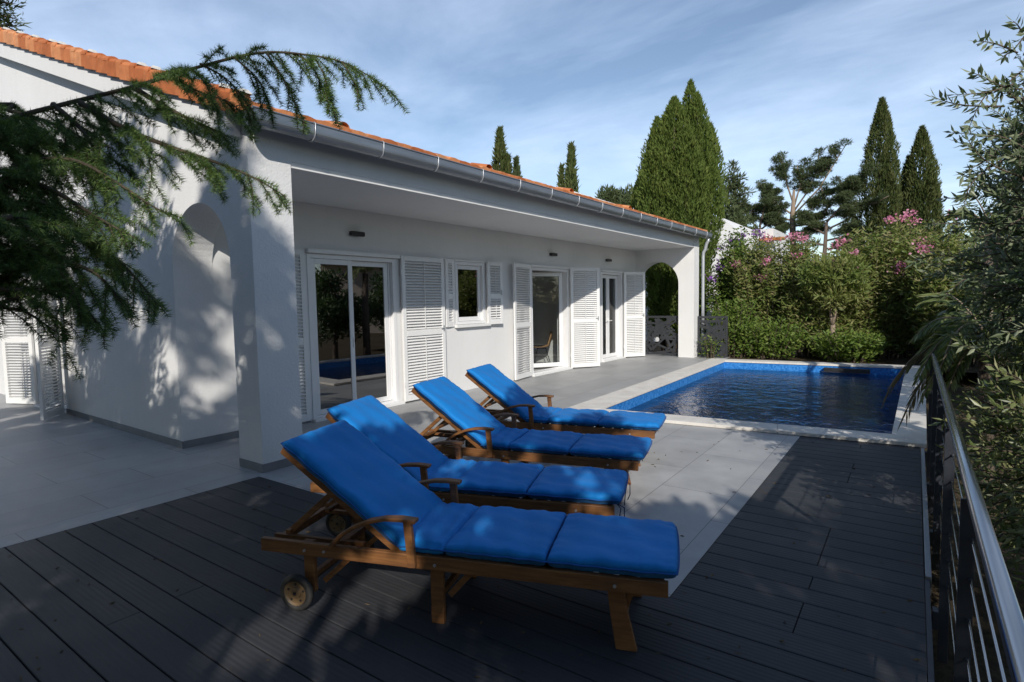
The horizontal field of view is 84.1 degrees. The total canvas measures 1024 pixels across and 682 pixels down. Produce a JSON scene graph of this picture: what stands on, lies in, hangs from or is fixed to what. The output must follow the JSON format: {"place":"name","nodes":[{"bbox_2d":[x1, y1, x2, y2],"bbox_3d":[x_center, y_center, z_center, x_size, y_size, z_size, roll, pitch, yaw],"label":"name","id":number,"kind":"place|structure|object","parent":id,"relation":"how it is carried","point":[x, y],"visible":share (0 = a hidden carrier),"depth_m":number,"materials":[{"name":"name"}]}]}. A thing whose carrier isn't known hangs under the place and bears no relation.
{"place":"outdoors","nodes":[
{"label":"outdoors","id":0,"kind":"place"},
{"bbox_2d":[0,352,799,596],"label":"terrace paving","id":1,"kind":"structure","parent":0,"point":[61,472],"depth_m":5.79,"materials":[{"name":"tile"}]},
{"bbox_2d":[0,27,711,472],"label":"villa","id":2,"kind":"object","parent":1,"relation":"on","point":[266,337],"visible":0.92,"depth_m":8.15,"materials":[{"name":"paint"}]},
{"bbox_2d":[33,298,66,413],"bbox_3d":[-7.568,-0.050,9.412,1.366,2.353,0.400,2,5,36],"label":"shutter","id":3,"kind":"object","parent":2,"relation":"in","point":[63,378],"depth_m":9.74,"materials":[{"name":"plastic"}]},
{"bbox_2d":[305,248,404,421],"bbox_3d":[-2.368,-0.125,8.644,0.250,2.428,1.700,2,5,36],"label":"sliding door","id":4,"kind":"structure","parent":2,"relation":"in","point":[352,313],"depth_m":8.55,"materials":[{"name":"plastic"}]},
{"bbox_2d":[349,231,364,236],"bbox_3d":[-2.327,-1.605,8.516,0.085,0.070,0.250,2,5,36],"label":"wall lamp","id":5,"kind":"object","parent":2,"relation":"attached to","point":[356,233],"visible":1,"depth_m":8.47,"materials":[{"name":"black metal"}]},
{"bbox_2d":[454,259,490,327],"bbox_3d":[-0.807,-0.893,10.760,0.235,1.245,0.990,2,5,36],"label":"window","id":6,"kind":"structure","parent":2,"relation":"in","point":[469,276],"depth_m":10.78,"materials":[{"name":"plastic"}]},
{"bbox_2d":[533,331,552,362],"bbox_3d":[0.802,0.179,14.641,0.520,0.847,0.460,-1,4,1],"label":"chair","id":7,"kind":"object","parent":2,"relation":"on","point":[545,346],"visible":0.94,"depth_m":14.51,"materials":[{"name":"brown wood"}]},
{"bbox_2d":[530,264,572,376],"bbox_3d":[0.619,-0.500,13.210,0.850,2.438,1.640,2,5,36],"label":"french door","id":8,"kind":"structure","parent":2,"relation":"in","point":[562,272],"depth_m":13.60,"materials":[{"name":"plastic"}]},
{"bbox_2d":[601,270,625,361],"bbox_3d":[2.696,-0.699,15.552,0.290,2.438,1.310,2,5,36],"label":"french door","id":9,"kind":"structure","parent":2,"relation":"in","point":[611,283],"depth_m":15.82,"materials":[{"name":"plastic"}]},
{"bbox_2d":[640,316,677,354],"bbox_3d":[4.324,-0.171,16.530,1.260,1.136,0.026,2,5,36],"label":"metal screen","id":10,"kind":"object","parent":2,"relation":"attached to","point":[658,328],"visible":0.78,"depth_m":16.51,"materials":[{"name":"grey metal"}]},
{"bbox_2d":[310,395,630,536],"bbox_3d":[-0.307,0.912,4.088,2.240,0.923,0.697,0,4,16],"label":"sun lounger","id":11,"kind":"object","parent":1,"relation":"on","point":[411,451],"visible":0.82,"depth_m":3.96,"materials":[{"name":"blue fabric"}]},
{"bbox_2d":[411,376,652,503],"bbox_3d":[0.103,0.833,5.128,2.234,0.922,0.697,1,4,21],"label":"sun lounger","id":12,"kind":"object","parent":1,"relation":"on","point":[478,426],"visible":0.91,"depth_m":4.99,"materials":[{"name":"blue fabric"}]},
{"bbox_2d":[465,364,665,465],"bbox_3d":[0.506,0.753,6.174,2.234,0.923,0.697,1,4,22],"label":"sun lounger","id":13,"kind":"object","parent":1,"relation":"on","point":[507,394],"visible":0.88,"depth_m":6.03,"materials":[{"name":"blue fabric"}]},
{"bbox_2d":[698,316,727,356],"bbox_3d":[5.569,-0.127,15.776,0.820,1.130,0.025,2,5,36],"label":"metal screen","id":14,"kind":"object","parent":1,"relation":"on","point":[719,336],"visible":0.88,"depth_m":15.71,"materials":[{"name":"grey metal"}]},
{"bbox_2d":[0,0,1023,260],"label":"sky","id":15,"kind":"structure","parent":0,"point":[795,77],"materials":[{"name":"blue"}]},
{"bbox_2d":[3,341,1023,681],"bbox_3d":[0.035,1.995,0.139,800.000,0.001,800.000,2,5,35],"label":"ground","id":16,"kind":"structure","parent":0,"point":[943,671],"depth_m":3.83,"materials":[{"name":"soil"}]},
{"bbox_2d":[0,0,32,31],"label":"conifer tree","id":17,"kind":"object","parent":16,"relation":"on","point":[5,16],"visible":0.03,"depth_m":22.15,"materials":[{"name":"green plant"}]},
{"bbox_2d":[0,42,411,383],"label":"cedar tree","id":18,"kind":"object","parent":16,"relation":"on","point":[40,214],"visible":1,"depth_m":2.77,"materials":[{"name":"green plant"}]},
{"bbox_2d":[491,125,512,174],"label":"cypress tree","id":19,"kind":"object","parent":16,"relation":"on","point":[503,157],"visible":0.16,"depth_m":29.79,"materials":[{"name":"green plant"}]},
{"bbox_2d":[511,155,522,176],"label":"cypress tree","id":20,"kind":"object","parent":16,"relation":"on","point":[516,167],"visible":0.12,"depth_m":29.59,"materials":[{"name":"green plant"}]},
{"bbox_2d":[556,140,581,193],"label":"cypress tree","id":21,"kind":"object","parent":16,"relation":"on","point":[568,178],"visible":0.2,"depth_m":29.77,"materials":[{"name":"green plant"}]},
{"bbox_2d":[595,183,635,205],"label":"distant tree","id":22,"kind":"object","parent":16,"relation":"on","point":[611,194],"visible":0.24,"depth_m":32.01,"materials":[{"name":"green plant"}]},
{"bbox_2d":[629,78,730,352],"bbox_3d":[5.421,-4.018,18.908,3.388,9.130,2.898,2,5,35],"label":"cypress tree","id":23,"kind":"object","parent":16,"relation":"on","point":[680,176],"visible":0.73,"depth_m":18.17,"materials":[{"name":"green plant"}]},
{"bbox_2d":[574,192,788,341],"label":"neighbour house","id":24,"kind":"structure","parent":16,"relation":"on","point":[731,225],"depth_m":23.93,"materials":[{"name":"paint"}]},
{"bbox_2d":[700,279,720,351],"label":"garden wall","id":25,"kind":"structure","parent":16,"relation":"on","point":[709,313],"depth_m":20.83,"materials":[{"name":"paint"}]},
{"bbox_2d":[719,159,759,229],"bbox_3d":[12.514,-5.405,32.102,3.880,9.789,3.625,-2,4,-16],"label":"conifer tree","id":26,"kind":"object","parent":16,"relation":"on","point":[734,212],"visible":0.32,"depth_m":31.65,"materials":[{"name":"green plant"}]},
{"bbox_2d":[742,182,790,233],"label":"pine tree","id":27,"kind":"object","parent":16,"relation":"on","point":[771,216],"visible":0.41,"depth_m":31.49,"materials":[{"name":"green plant"}]},
{"bbox_2d":[756,138,864,249],"bbox_3d":[16.334,-5.696,31.749,5.769,10.293,2.220,2,5,35],"label":"pine tree","id":28,"kind":"object","parent":16,"relation":"on","point":[806,180],"visible":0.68,"depth_m":31.26,"materials":[{"name":"green plant"}]},
{"bbox_2d":[790,162,889,255],"bbox_3d":[17.166,-4.864,30.196,4.751,8.824,1.974,2,5,39],"label":"pine tree","id":29,"kind":"object","parent":16,"relation":"on","point":[844,198],"visible":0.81,"depth_m":29.71,"materials":[{"name":"green plant"}]},
{"bbox_2d":[842,96,905,255],"bbox_3d":[19.174,-6.684,30.327,3.074,12.388,2.428,2,5,35],"label":"cypress tree","id":30,"kind":"object","parent":16,"relation":"on","point":[886,178],"visible":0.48,"depth_m":29.54,"materials":[{"name":"green plant"}]},
{"bbox_2d":[898,124,945,245],"bbox_3d":[21.478,-5.954,30.090,2.657,10.864,2.493,2,5,35],"label":"cypress tree","id":31,"kind":"object","parent":16,"relation":"on","point":[920,196],"visible":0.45,"depth_m":29.46,"materials":[{"name":"green plant"}]},
{"bbox_2d":[881,276,1021,483],"bbox_3d":[4.818,0.460,5.933,1.615,2.295,1.541,2,5,35],"label":"palm","id":32,"kind":"object","parent":16,"relation":"on","point":[945,352],"visible":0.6,"depth_m":5.85,"materials":[{"name":"green plant"}]},
{"bbox_2d":[904,13,1023,402],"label":"olive tree","id":33,"kind":"object","parent":16,"relation":"on","point":[1008,192],"visible":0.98,"depth_m":3.69,"materials":[{"name":"green plant"}]},
{"bbox_2d":[927,322,1023,604],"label":"leafy shrub","id":34,"kind":"object","parent":16,"relation":"on","point":[1014,494],"visible":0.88,"depth_m":3.39,"materials":[{"name":"green plant"}]},
{"bbox_2d":[934,193,1023,409],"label":"tree","id":35,"kind":"object","parent":16,"relation":"on","point":[988,215],"visible":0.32,"depth_m":9.26,"materials":[{"name":"green plant"}]},
{"bbox_2d":[962,49,1023,249],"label":"conifer tree","id":36,"kind":"object","parent":16,"relation":"on","point":[1018,119],"visible":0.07,"depth_m":20.39,"materials":[{"name":"green plant"}]},
{"bbox_2d":[968,158,1023,245],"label":"evergreen tree","id":37,"kind":"object","parent":16,"relation":"on","point":[1007,165],"visible":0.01,"depth_m":15.47,"materials":[{"name":"green plant"}]},
{"bbox_2d":[984,207,1023,350],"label":"evergreen shrub","id":38,"kind":"object","parent":16,"relation":"on","point":[1017,281],"visible":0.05,"depth_m":6.22,"materials":[{"name":"green plant"}]},
{"label":"deck base","id":39,"kind":"structure","parent":16,"relation":"on","visible":0},
{"bbox_2d":[0,436,926,681],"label":"deck","id":40,"kind":"structure","parent":39,"relation":"on","point":[151,624],"depth_m":3.09,"materials":[{"name":"grey wood"}]},
{"bbox_2d":[9,441,920,679],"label":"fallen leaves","id":41,"kind":"object","parent":40,"relation":"on","point":[915,659],"visible":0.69,"depth_m":3.12,"materials":[{"name":"brown plant"}]},
{"bbox_2d":[261,420,679,651],"bbox_3d":[-0.240,0.977,3.130,2.234,0.925,0.697,0,4,15],"label":"sun lounger","id":42,"kind":"object","parent":40,"relation":"on","point":[407,519],"visible":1,"depth_m":2.99,"materials":[{"name":"blue fabric"}]},
{"bbox_2d":[921,353,1023,681],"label":"railing","id":43,"kind":"object","parent":40,"relation":"attached to","point":[974,521],"visible":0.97,"depth_m":1.97,"materials":[{"name":"silver metal"}]},
{"bbox_2d":[568,358,926,465],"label":"swimming pool","id":44,"kind":"structure","parent":0,"point":[913,433],"depth_m":12.85,"materials":[{"name":"liquid"}]},
{"bbox_2d":[628,368,902,432],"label":"water","id":45,"kind":"structure","parent":44,"relation":"in","point":[801,389],"depth_m":11.02,"materials":[{"name":"blue liquid"}]},
{"bbox_2d":[716,347,1009,373],"bbox_3d":[12.455,0.308,16.656,10.900,0.001,10.550,2,5,35],"label":"planting bed","id":46,"kind":"object","parent":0,"point":[904,361],"depth_m":14.68,"materials":[{"name":"soil"}]},
{"bbox_2d":[696,331,722,357],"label":"green bush","id":47,"kind":"object","parent":46,"relation":"on","point":[711,354],"visible":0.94,"depth_m":15.61,"materials":[{"name":"green plant"}]},
{"bbox_2d":[706,295,763,357],"bbox_3d":[6.298,-0.411,16.032,1.643,1.806,1.485,2,5,35],"label":"green bush","id":48,"kind":"object","parent":46,"relation":"on","point":[734,324],"visible":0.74,"depth_m":15.84,"materials":[{"name":"green plant"}]},
{"bbox_2d":[699,226,770,351],"bbox_3d":[6.962,-1.558,17.419,1.882,3.854,2.059,-3,4,-25],"label":"bougainvillea","id":49,"kind":"object","parent":46,"relation":"on","point":[722,289],"visible":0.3,"depth_m":17.31,"materials":[{"name":"green plant"}]},
{"bbox_2d":[721,227,813,353],"bbox_3d":[7.566,-1.479,16.692,2.857,3.778,2.163,2,5,35],"label":"oleander","id":50,"kind":"object","parent":46,"relation":"on","point":[764,283],"visible":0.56,"depth_m":16.30,"materials":[{"name":"green plant"}]},
{"bbox_2d":[735,315,812,359],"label":"green bush","id":51,"kind":"object","parent":46,"relation":"on","point":[765,346],"visible":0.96,"depth_m":15.30,"materials":[{"name":"green plant"}]},
{"bbox_2d":[770,233,869,357],"bbox_3d":[8.351,-1.249,15.534,2.464,3.453,2.033,2,5,35],"label":"oleander","id":52,"kind":"object","parent":46,"relation":"on","point":[801,308],"visible":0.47,"depth_m":15.40,"materials":[{"name":"green plant"}]},
{"bbox_2d":[793,246,875,360],"bbox_3d":[8.363,-0.897,14.784,1.860,3.153,1.476,2,5,35],"label":"tree","id":53,"kind":"object","parent":46,"relation":"on","point":[846,278],"visible":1,"depth_m":14.48,"materials":[{"name":"green plant"}]},
{"bbox_2d":[800,324,890,362],"bbox_3d":[8.494,0.128,14.510,2.012,1.158,1.557,2,5,35],"label":"green bush","id":54,"kind":"object","parent":46,"relation":"on","point":[851,347],"visible":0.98,"depth_m":14.32,"materials":[{"name":"green plant"}]},
{"bbox_2d":[821,219,929,358],"bbox_3d":[9.825,-1.384,15.316,2.967,3.702,2.217,2,5,35],"label":"oleander","id":55,"kind":"object","parent":46,"relation":"on","point":[878,310],"visible":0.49,"depth_m":14.80,"materials":[{"name":"green plant"}]},
{"bbox_2d":[866,209,979,358],"bbox_3d":[10.716,-1.457,14.830,2.729,3.882,2.182,2,5,35],"label":"oleander","id":56,"kind":"object","parent":46,"relation":"on","point":[911,351],"visible":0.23,"depth_m":14.64,"materials":[{"name":"green plant"}]},
{"bbox_2d":[896,224,1010,366],"bbox_3d":[10.536,-1.113,13.296,2.649,3.416,2.136,2,5,35],"label":"oleander","id":57,"kind":"object","parent":46,"relation":"on","point":[934,309],"visible":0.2,"depth_m":13.35,"materials":[{"name":"green plant"}]}
]}

